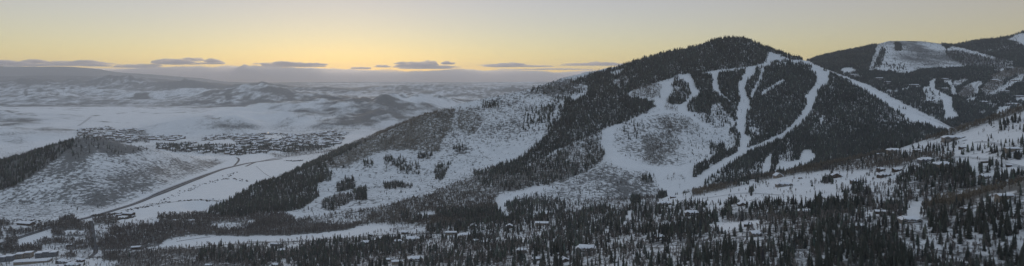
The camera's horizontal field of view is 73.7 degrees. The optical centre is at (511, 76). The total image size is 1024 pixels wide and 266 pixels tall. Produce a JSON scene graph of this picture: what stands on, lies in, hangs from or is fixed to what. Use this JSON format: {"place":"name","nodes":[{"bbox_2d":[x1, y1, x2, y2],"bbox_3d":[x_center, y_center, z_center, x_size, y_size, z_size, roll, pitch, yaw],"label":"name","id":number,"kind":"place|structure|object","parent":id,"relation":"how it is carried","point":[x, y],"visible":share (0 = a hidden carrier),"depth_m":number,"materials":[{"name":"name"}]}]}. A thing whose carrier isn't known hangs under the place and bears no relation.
{"place":"outdoors","nodes":[
{"label":"outdoors","id":0,"kind":"place"},
{"bbox_2d":[80,221,91,257],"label":"snow track","id":1,"kind":"structure","parent":0,"point":[87,253],"depth_m":1405.21,"materials":[{"name":"white snow"}]},
{"bbox_2d":[88,221,97,256],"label":"cross road","id":2,"kind":"structure","parent":0,"point":[92,229],"depth_m":1471.70,"materials":[{"name":"grey asphalt"}]},
{"bbox_2d":[1,159,277,243],"bbox_3d":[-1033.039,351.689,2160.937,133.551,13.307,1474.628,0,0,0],"label":"highway","id":3,"kind":"structure","parent":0,"point":[149,197],"depth_m":1997.16,"materials":[{"name":"grey asphalt"}]},
{"bbox_2d":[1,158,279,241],"bbox_3d":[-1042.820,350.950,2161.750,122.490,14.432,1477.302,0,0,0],"label":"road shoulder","id":4,"kind":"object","parent":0,"point":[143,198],"visible":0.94,"depth_m":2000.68},
{"bbox_2d":[90,242,281,257],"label":"creek road","id":5,"kind":"structure","parent":0,"point":[185,248],"depth_m":1391.30,"materials":[{"name":"grey asphalt"}]},
{"bbox_2d":[0,66,547,128],"bbox_3d":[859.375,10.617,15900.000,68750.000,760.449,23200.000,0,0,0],"label":"distant hills","id":6,"kind":"structure","parent":0,"point":[48,96],"depth_m":8633.84,"materials":[{"name":"white snow"}]},
{"bbox_2d":[247,149,336,165],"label":"road","id":7,"kind":"structure","parent":0,"point":[279,157],"depth_m":2896.80,"materials":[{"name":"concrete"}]},
{"bbox_2d":[286,233,445,241],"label":"meadow road","id":8,"kind":"structure","parent":0,"point":[377,235],"depth_m":1412.67,"materials":[{"name":"grey asphalt"}]},
{"bbox_2d":[0,37,955,214],"bbox_3d":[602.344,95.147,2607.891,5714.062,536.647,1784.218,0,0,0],"label":"ski mountain","id":9,"kind":"structure","parent":0,"point":[661,170],"depth_m":2268.12,"materials":[{"name":"white snow"}]},
{"bbox_2d":[126,173,233,211],"bbox_3d":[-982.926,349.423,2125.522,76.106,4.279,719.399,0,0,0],"label":"brush line","id":10,"kind":"object","parent":9,"relation":"on","point":[178,195],"visible":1,"depth_m":1964.26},
{"bbox_2d":[144,199,221,205],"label":"brush line","id":11,"kind":"object","parent":9,"relation":"on","point":[188,200],"visible":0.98,"depth_m":1916.00,"materials":[{"name":"black plant"}]},
{"bbox_2d":[0,107,1000,251],"bbox_3d":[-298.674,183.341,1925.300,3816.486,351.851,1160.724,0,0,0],"label":"slope conifers","id":12,"kind":"object","parent":9,"relation":"on","point":[908,132],"visible":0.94,"depth_m":2120.21,"materials":[{"name":"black plant"}]},
{"bbox_2d":[0,108,1023,265],"bbox_3d":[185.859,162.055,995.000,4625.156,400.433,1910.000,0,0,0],"label":"foreground hillside","id":13,"kind":"structure","parent":0,"point":[804,188],"depth_m":1274.64,"materials":[{"name":"white snow"}]},
{"bbox_2d":[0,254,15,261],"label":"condominium","id":14,"kind":"structure","parent":13,"relation":"on","point":[8,258],"depth_m":1311.98,"materials":[{"name":"grey"}]},
{"bbox_2d":[15,251,33,259],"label":"condominium","id":15,"kind":"structure","parent":13,"relation":"on","point":[24,255],"depth_m":1331.80,"materials":[{"name":"grey"}]},
{"bbox_2d":[16,221,35,225],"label":"barn","id":16,"kind":"structure","parent":13,"relation":"on","point":[27,223],"depth_m":1602.32,"materials":[{"name":"grey"}]},
{"bbox_2d":[2,218,56,221],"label":"brush line","id":17,"kind":"object","parent":13,"relation":"on","point":[25,220],"visible":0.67,"depth_m":1653.24,"materials":[{"name":"black plant"}]},
{"bbox_2d":[13,258,51,265],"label":"house","id":18,"kind":"structure","parent":13,"relation":"on","point":[26,261],"depth_m":1288.16,"materials":[{"name":"grey"}]},
{"bbox_2d":[35,250,58,258],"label":"condominium","id":19,"kind":"structure","parent":13,"relation":"on","point":[45,253],"depth_m":1333.71,"materials":[{"name":"grey"}]},
{"bbox_2d":[55,258,71,263],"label":"house","id":20,"kind":"structure","parent":13,"relation":"on","point":[60,261],"depth_m":1278.35,"materials":[{"name":"grey"}]},
{"bbox_2d":[64,261,81,265],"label":"house","id":21,"kind":"structure","parent":13,"relation":"on","point":[71,263],"depth_m":1250.11,"materials":[{"name":"grey"}]},
{"bbox_2d":[75,257,84,261],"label":"house","id":22,"kind":"structure","parent":13,"relation":"on","point":[81,259],"depth_m":1285.05,"materials":[{"name":"grey"}]},
{"bbox_2d":[91,212,135,219],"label":"brush line","id":23,"kind":"object","parent":13,"relation":"on","point":[128,217],"visible":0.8,"depth_m":1710.13,"materials":[{"name":"black plant"}]},
{"bbox_2d":[122,212,135,215],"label":"barn","id":24,"kind":"structure","parent":13,"relation":"on","point":[128,213],"depth_m":1722.14,"materials":[{"name":"grey"}]},
{"bbox_2d":[131,245,140,249],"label":"house","id":25,"kind":"structure","parent":13,"relation":"on","point":[134,247],"depth_m":1389.88,"materials":[{"name":"grey"}]},
{"bbox_2d":[270,242,280,245],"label":"house","id":26,"kind":"structure","parent":13,"relation":"on","point":[274,243],"depth_m":1377.81,"materials":[{"name":"grey"}]},
{"bbox_2d":[391,260,402,264],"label":"chalet","id":27,"kind":"object","parent":13,"relation":"on","point":[395,262],"visible":0.64,"depth_m":1025.06,"materials":[{"name":"grey"}]},
{"bbox_2d":[406,235,419,240],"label":"chalet","id":28,"kind":"object","parent":13,"relation":"on","point":[414,237],"visible":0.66,"depth_m":1320.37,"materials":[{"name":"stone"}]},
{"bbox_2d":[408,254,423,262],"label":"chalet","id":29,"kind":"object","parent":13,"relation":"on","point":[414,258],"visible":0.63,"depth_m":1036.59,"materials":[{"name":"stone"}]},
{"bbox_2d":[445,231,456,234],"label":"chalet","id":30,"kind":"object","parent":13,"relation":"on","point":[450,232],"visible":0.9,"depth_m":1342.64,"materials":[{"name":"grey"}]},
{"bbox_2d":[458,231,470,237],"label":"chalet","id":31,"kind":"object","parent":13,"relation":"on","point":[464,234],"visible":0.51,"depth_m":1297.15,"materials":[{"name":"grey"}]},
{"bbox_2d":[0,103,1023,265],"bbox_3d":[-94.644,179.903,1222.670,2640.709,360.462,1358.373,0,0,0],"label":"bare woods","id":32,"kind":"object","parent":13,"relation":"on","point":[142,226],"visible":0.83,"depth_m":1349.31,"materials":[{"name":"brown plant"}]},
{"bbox_2d":[516,247,526,253],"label":"chalet","id":33,"kind":"object","parent":13,"relation":"on","point":[517,250],"visible":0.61,"depth_m":989.43,"materials":[{"name":"grey"}]},
{"bbox_2d":[535,221,548,226],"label":"chalet","id":34,"kind":"object","parent":13,"relation":"on","point":[542,223],"visible":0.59,"depth_m":1295.07,"materials":[{"name":"grey"}]},
{"bbox_2d":[84,112,1023,265],"bbox_3d":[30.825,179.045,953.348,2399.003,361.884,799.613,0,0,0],"label":"conifers","id":35,"kind":"object","parent":13,"relation":"on","point":[932,169],"visible":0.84,"depth_m":1029.17,"materials":[{"name":"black plant"}]},
{"bbox_2d":[569,233,573,244],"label":"conifer","id":36,"kind":"object","parent":13,"relation":"on","point":[570,239],"visible":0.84,"depth_m":992.89,"materials":[{"name":"green plant"}]},
{"bbox_2d":[575,243,595,251],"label":"chalet","id":37,"kind":"object","parent":13,"relation":"on","point":[582,247],"visible":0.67,"depth_m":921.76,"materials":[{"name":"stone"}]},
{"bbox_2d":[658,200,671,206],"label":"chalet","id":38,"kind":"object","parent":13,"relation":"on","point":[664,202],"visible":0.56,"depth_m":1328.93,"materials":[{"name":"grey"}]},
{"bbox_2d":[684,209,698,215],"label":"chalet","id":39,"kind":"object","parent":13,"relation":"on","point":[688,212],"visible":0.64,"depth_m":1142.41,"materials":[{"name":"grey"}]},
{"bbox_2d":[723,246,729,260],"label":"conifer","id":40,"kind":"object","parent":13,"relation":"on","point":[727,254],"visible":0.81,"depth_m":722.79,"materials":[{"name":"green plant"}]},
{"bbox_2d":[737,201,745,205],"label":"chalet","id":41,"kind":"object","parent":13,"relation":"on","point":[740,203],"visible":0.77,"depth_m":1165.19,"materials":[{"name":"grey"}]},
{"bbox_2d":[748,229,762,236],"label":"chalet","id":42,"kind":"object","parent":13,"relation":"on","point":[755,233],"visible":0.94,"depth_m":846.32,"materials":[{"name":"stone"}]},
{"bbox_2d":[773,172,783,177],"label":"chalet","id":43,"kind":"object","parent":13,"relation":"on","point":[777,175],"visible":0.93,"depth_m":1456.35,"materials":[{"name":"grey"}]},
{"bbox_2d":[781,246,786,260],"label":"conifer","id":44,"kind":"object","parent":13,"relation":"on","point":[784,253],"visible":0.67,"depth_m":691.48,"materials":[{"name":"green plant"}]},
{"bbox_2d":[775,180,793,187],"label":"chalet","id":45,"kind":"object","parent":13,"relation":"on","point":[780,183],"visible":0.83,"depth_m":1318.65,"materials":[{"name":"stone"}]},
{"bbox_2d":[816,250,823,265],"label":"conifer","id":46,"kind":"object","parent":13,"relation":"on","point":[819,256],"visible":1,"depth_m":641.48,"materials":[{"name":"green plant"}]},
{"bbox_2d":[823,252,827,265],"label":"conifer","id":47,"kind":"object","parent":13,"relation":"on","point":[824,262],"visible":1,"depth_m":641.60,"materials":[{"name":"green plant"}]},
{"bbox_2d":[831,172,842,177],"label":"chalet","id":48,"kind":"object","parent":13,"relation":"on","point":[835,175],"visible":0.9,"depth_m":1316.18,"materials":[{"name":"grey"}]},
{"bbox_2d":[837,246,843,262],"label":"conifer","id":49,"kind":"object","parent":13,"relation":"on","point":[841,258],"visible":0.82,"depth_m":671.22,"materials":[{"name":"green plant"}]},
{"bbox_2d":[841,236,845,252],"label":"conifer","id":50,"kind":"object","parent":13,"relation":"on","point":[843,245],"visible":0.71,"depth_m":721.37,"materials":[{"name":"green plant"}]},
{"bbox_2d":[874,208,885,213],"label":"chalet","id":51,"kind":"object","parent":13,"relation":"on","point":[876,211],"visible":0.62,"depth_m":896.84,"materials":[{"name":"grey"}]},
{"bbox_2d":[878,246,882,265],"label":"conifer","id":52,"kind":"object","parent":13,"relation":"on","point":[880,256],"visible":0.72,"depth_m":661.87,"materials":[{"name":"green plant"}]},
{"bbox_2d":[875,166,885,171],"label":"chalet","id":53,"kind":"object","parent":13,"relation":"on","point":[881,169],"visible":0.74,"depth_m":1284.64,"materials":[{"name":"grey"}]},
{"bbox_2d":[881,234,884,251],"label":"conifer","id":54,"kind":"object","parent":13,"relation":"on","point":[882,242],"visible":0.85,"depth_m":711.78,"materials":[{"name":"green plant"}]},
{"bbox_2d":[876,171,891,177],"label":"chalet","id":55,"kind":"object","parent":13,"relation":"on","point":[883,174],"visible":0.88,"depth_m":1225.47,"materials":[{"name":"grey"}]},
{"bbox_2d":[885,147,900,152],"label":"chalet","id":56,"kind":"object","parent":13,"relation":"on","point":[890,149],"visible":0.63,"depth_m":1439.77,"materials":[{"name":"grey"}]},
{"bbox_2d":[891,167,902,172],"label":"chalet","id":57,"kind":"object","parent":13,"relation":"on","point":[896,169],"visible":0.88,"depth_m":1246.42,"materials":[{"name":"grey"}]},
{"bbox_2d":[904,224,909,236],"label":"conifer","id":58,"kind":"object","parent":13,"relation":"on","point":[907,231],"visible":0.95,"depth_m":764.63,"materials":[{"name":"green plant"}]},
{"bbox_2d":[897,214,923,223],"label":"chalet","id":59,"kind":"object","parent":13,"relation":"on","point":[913,219],"visible":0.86,"depth_m":824.02,"materials":[{"name":"stone"}]},
{"bbox_2d":[908,247,913,265],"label":"conifer","id":60,"kind":"object","parent":13,"relation":"on","point":[911,257],"visible":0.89,"depth_m":660.10,"materials":[{"name":"green plant"}]},
{"bbox_2d":[909,224,914,240],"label":"conifer","id":61,"kind":"object","parent":13,"relation":"on","point":[912,234],"visible":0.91,"depth_m":747.55,"materials":[{"name":"green plant"}]},
{"bbox_2d":[917,156,933,163],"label":"chalet","id":62,"kind":"object","parent":13,"relation":"on","point":[928,159],"visible":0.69,"depth_m":1259.04,"materials":[{"name":"grey"}]},
{"bbox_2d":[931,221,935,232],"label":"conifer","id":63,"kind":"object","parent":13,"relation":"on","point":[933,228],"visible":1,"depth_m":767.19,"materials":[{"name":"green plant"}]},
{"bbox_2d":[937,230,943,244],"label":"conifer","id":64,"kind":"object","parent":13,"relation":"on","point":[940,237],"visible":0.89,"depth_m":722.70,"materials":[{"name":"green plant"}]},
{"bbox_2d":[931,160,952,167],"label":"chalet","id":65,"kind":"object","parent":13,"relation":"on","point":[938,163],"visible":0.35,"depth_m":1188.20,"materials":[{"name":"grey"}]},
{"bbox_2d":[942,218,948,232],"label":"conifer","id":66,"kind":"object","parent":13,"relation":"on","point":[944,229],"visible":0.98,"depth_m":760.88,"materials":[{"name":"green plant"}]},
{"bbox_2d":[941,134,965,142],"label":"chalet","id":67,"kind":"object","parent":13,"relation":"on","point":[949,137],"visible":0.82,"depth_m":1357.33,"materials":[{"name":"stone"}]},
{"bbox_2d":[957,227,963,243],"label":"conifer","id":68,"kind":"object","parent":13,"relation":"on","point":[960,240],"visible":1,"depth_m":714.28,"materials":[{"name":"green plant"}]},
{"bbox_2d":[962,215,967,228],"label":"conifer","id":69,"kind":"object","parent":13,"relation":"on","point":[966,221],"visible":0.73,"depth_m":758.46,"materials":[{"name":"green plant"}]},
{"bbox_2d":[965,245,971,260],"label":"conifer","id":70,"kind":"object","parent":13,"relation":"on","point":[967,253],"visible":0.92,"depth_m":662.74,"materials":[{"name":"green plant"}]},
{"bbox_2d":[964,221,973,238],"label":"conifer","id":71,"kind":"object","parent":13,"relation":"on","point":[968,234],"visible":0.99,"depth_m":724.30,"materials":[{"name":"green plant"}]},
{"bbox_2d":[967,209,970,220],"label":"conifer","id":72,"kind":"object","parent":13,"relation":"on","point":[968,214],"visible":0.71,"depth_m":774.15,"materials":[{"name":"green plant"}]},
{"bbox_2d":[970,210,973,225],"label":"conifer","id":73,"kind":"object","parent":13,"relation":"on","point":[972,221],"visible":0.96,"depth_m":763.21,"materials":[{"name":"green plant"}]},
{"bbox_2d":[978,220,982,233],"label":"conifer","id":74,"kind":"object","parent":13,"relation":"on","point":[980,229],"visible":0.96,"depth_m":732.28,"materials":[{"name":"green plant"}]},
{"bbox_2d":[977,173,991,179],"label":"chalet","id":75,"kind":"object","parent":13,"relation":"on","point":[985,176],"visible":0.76,"depth_m":1054.64,"materials":[{"name":"stone"}]},
{"bbox_2d":[986,232,991,246],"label":"conifer","id":76,"kind":"object","parent":13,"relation":"on","point":[988,239],"visible":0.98,"depth_m":693.54,"materials":[{"name":"green plant"}]},
{"bbox_2d":[988,253,994,265],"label":"conifer","id":77,"kind":"object","parent":13,"relation":"on","point":[990,261],"visible":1,"depth_m":633.30,"materials":[{"name":"green plant"}]},
{"bbox_2d":[996,239,1001,253],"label":"conifer","id":78,"kind":"object","parent":13,"relation":"on","point":[999,248],"visible":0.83,"depth_m":669.74,"materials":[{"name":"green plant"}]},
{"bbox_2d":[997,246,1003,259],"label":"conifer","id":79,"kind":"object","parent":13,"relation":"on","point":[1001,254],"visible":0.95,"depth_m":657.44,"materials":[{"name":"green plant"}]},
{"bbox_2d":[998,215,1003,231],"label":"conifer","id":80,"kind":"object","parent":13,"relation":"on","point":[1000,223],"visible":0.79,"depth_m":723.28,"materials":[{"name":"green plant"}]},
{"bbox_2d":[993,193,1014,201],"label":"chalet","id":81,"kind":"object","parent":13,"relation":"on","point":[998,196],"visible":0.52,"depth_m":814.08,"materials":[{"name":"grey"}]},
{"bbox_2d":[1004,213,1007,229],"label":"conifer","id":82,"kind":"object","parent":13,"relation":"on","point":[1006,219],"visible":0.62,"depth_m":721.85,"materials":[{"name":"green plant"}]},
{"bbox_2d":[1003,198,1008,211],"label":"conifer","id":83,"kind":"object","parent":13,"relation":"on","point":[1005,206],"visible":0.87,"depth_m":777.26,"materials":[{"name":"green plant"}]},
{"bbox_2d":[1002,238,1010,258],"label":"conifer","id":84,"kind":"object","parent":13,"relation":"on","point":[1005,249],"visible":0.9,"depth_m":659.86,"materials":[{"name":"green plant"}]},
{"bbox_2d":[1005,216,1012,235],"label":"conifer","id":85,"kind":"object","parent":13,"relation":"on","point":[1008,227],"visible":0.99,"depth_m":711.51,"materials":[{"name":"green plant"}]},
{"bbox_2d":[1008,242,1013,256],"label":"conifer","id":86,"kind":"object","parent":13,"relation":"on","point":[1010,248],"visible":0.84,"depth_m":663.84,"materials":[{"name":"green plant"}]},
{"bbox_2d":[1002,147,1020,153],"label":"chalet","id":87,"kind":"object","parent":13,"relation":"on","point":[1006,149],"visible":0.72,"depth_m":1146.32,"materials":[{"name":"grey"}]},
{"bbox_2d":[1011,232,1016,248],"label":"conifer","id":88,"kind":"object","parent":13,"relation":"on","point":[1013,243],"visible":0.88,"depth_m":678.16,"materials":[{"name":"green plant"}]},
{"bbox_2d":[1012,222,1017,234],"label":"conifer","id":89,"kind":"object","parent":13,"relation":"on","point":[1014,227],"visible":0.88,"depth_m":712.20,"materials":[{"name":"green plant"}]},
{"bbox_2d":[1013,200,1021,216],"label":"conifer","id":90,"kind":"object","parent":13,"relation":"on","point":[1017,209],"visible":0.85,"depth_m":750.04,"materials":[{"name":"green plant"}]},
{"bbox_2d":[1015,213,1021,229],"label":"conifer","id":91,"kind":"object","parent":13,"relation":"on","point":[1017,221],"visible":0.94,"depth_m":721.39,"materials":[{"name":"green plant"}]},
{"bbox_2d":[0,32,1023,204],"bbox_3d":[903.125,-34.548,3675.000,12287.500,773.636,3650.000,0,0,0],"label":"valley hills","id":92,"kind":"structure","parent":0,"point":[175,169],"depth_m":2586.18,"materials":[{"name":"white snow"}]},
{"bbox_2d":[77,127,346,139],"bbox_3d":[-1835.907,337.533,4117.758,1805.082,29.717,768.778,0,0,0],"label":"town","id":93,"kind":"object","parent":92,"relation":"on","point":[299,136],"visible":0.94,"depth_m":3955.83},
{"bbox_2d":[0,30,1023,169],"bbox_3d":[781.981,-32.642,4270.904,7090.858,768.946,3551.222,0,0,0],"label":"mountain conifers","id":94,"kind":"object","parent":92,"relation":"on","point":[960,104],"visible":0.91,"depth_m":2896.77,"materials":[{"name":"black plant"}]},
{"bbox_2d":[1,43,1023,265],"bbox_3d":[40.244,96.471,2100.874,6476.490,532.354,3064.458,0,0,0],"label":"scrub","id":95,"kind":"object","parent":92,"relation":"on","point":[430,183],"visible":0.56,"depth_m":1913.19,"materials":[{"name":"plant"}]},
{"bbox_2d":[79,36,1023,198],"bbox_3d":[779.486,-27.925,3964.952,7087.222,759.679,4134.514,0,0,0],"label":"bare woods","id":96,"kind":"object","parent":92,"relation":"on","point":[1002,74],"visible":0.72,"depth_m":2467.64,"materials":[{"name":"brown plant"}]},
{"bbox_2d":[0,0,1023,82],"label":"sky","id":97,"kind":"structure","parent":0,"point":[269,41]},
{"bbox_2d":[703,193,779,198],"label":"hill road","id":98,"kind":"structure","parent":0,"point":[752,193],"depth_m":1285.58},
{"bbox_2d":[940,156,1023,167],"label":"hill road","id":99,"kind":"structure","parent":0,"point":[1015,165],"depth_m":1149.30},
{"bbox_2d":[973,141,1009,146],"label":"summit road","id":100,"kind":"structure","parent":0,"point":[995,143],"depth_m":1234.50,"materials":[{"name":"grey asphalt"}]}
]}

